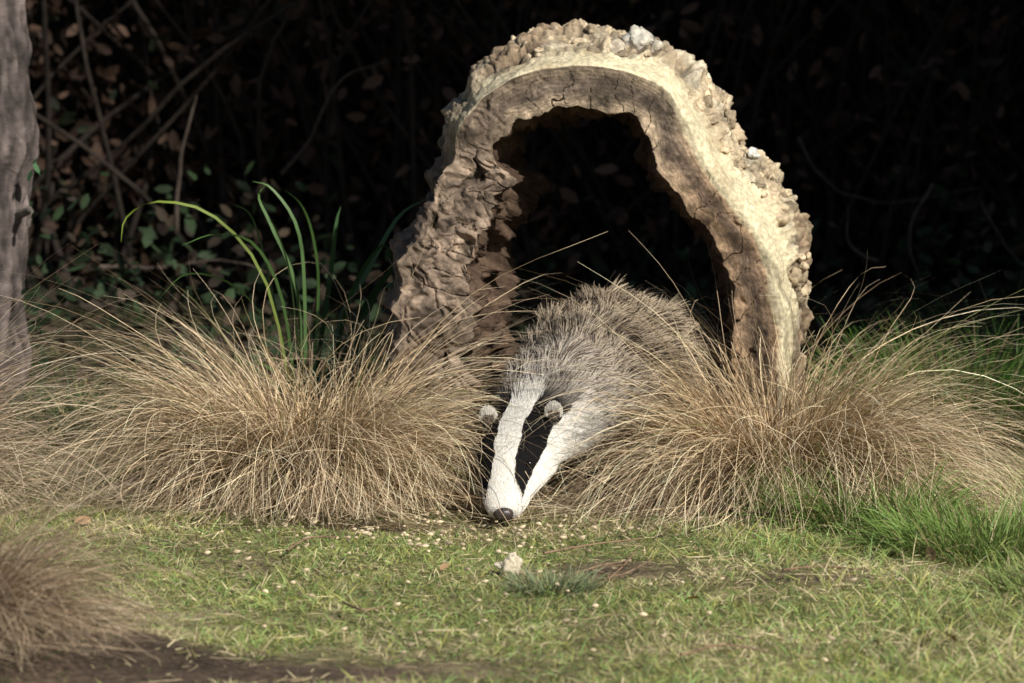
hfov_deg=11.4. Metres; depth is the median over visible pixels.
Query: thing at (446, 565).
fallen leaves
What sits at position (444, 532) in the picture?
seed crumbs
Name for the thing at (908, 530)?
green grass clump
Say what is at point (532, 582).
grass tuft
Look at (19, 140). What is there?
tree
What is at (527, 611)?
dry straw
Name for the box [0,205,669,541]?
tussock grass
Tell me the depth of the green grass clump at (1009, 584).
8.07 m
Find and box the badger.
[453,273,731,519]
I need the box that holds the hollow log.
[384,18,813,467]
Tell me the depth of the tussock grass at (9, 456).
9.00 m
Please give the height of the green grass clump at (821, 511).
0.144 m
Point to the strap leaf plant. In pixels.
(362, 275)
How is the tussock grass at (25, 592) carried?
on the ground at (214, 666)
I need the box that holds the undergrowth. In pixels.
[24,108,1023,385]
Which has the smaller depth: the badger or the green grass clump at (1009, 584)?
the green grass clump at (1009, 584)
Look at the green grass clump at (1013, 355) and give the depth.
10.76 m
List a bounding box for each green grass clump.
[0,356,256,452]
[709,442,1019,541]
[801,308,1023,449]
[817,274,1023,398]
[826,478,1023,569]
[946,543,1023,608]
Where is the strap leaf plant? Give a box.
[121,181,425,429]
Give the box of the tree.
[0,0,45,422]
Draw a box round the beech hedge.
[25,0,1023,302]
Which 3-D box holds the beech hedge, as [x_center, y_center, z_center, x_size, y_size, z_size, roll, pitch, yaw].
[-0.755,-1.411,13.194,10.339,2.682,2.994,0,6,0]
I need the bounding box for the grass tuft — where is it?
[489,559,614,599]
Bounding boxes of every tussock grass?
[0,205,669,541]
[0,243,203,532]
[0,439,287,679]
[411,231,1023,540]
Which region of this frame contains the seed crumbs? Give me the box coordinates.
[199,498,907,661]
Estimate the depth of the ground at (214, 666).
8.04 m
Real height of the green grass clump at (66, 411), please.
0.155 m
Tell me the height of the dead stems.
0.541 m
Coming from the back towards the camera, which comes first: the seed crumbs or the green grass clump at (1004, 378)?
the green grass clump at (1004, 378)
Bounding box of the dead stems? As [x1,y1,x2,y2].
[89,59,1023,300]
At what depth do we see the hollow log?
9.35 m
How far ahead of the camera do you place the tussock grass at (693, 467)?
8.97 m
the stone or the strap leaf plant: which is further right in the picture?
the stone
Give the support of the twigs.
on the ground at (214, 666)
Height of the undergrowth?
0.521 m
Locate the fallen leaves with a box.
[74,507,956,641]
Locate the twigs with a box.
[285,536,863,655]
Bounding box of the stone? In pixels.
[493,552,523,578]
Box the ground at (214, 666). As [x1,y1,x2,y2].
[0,274,1023,682]
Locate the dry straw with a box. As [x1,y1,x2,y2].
[0,490,1023,682]

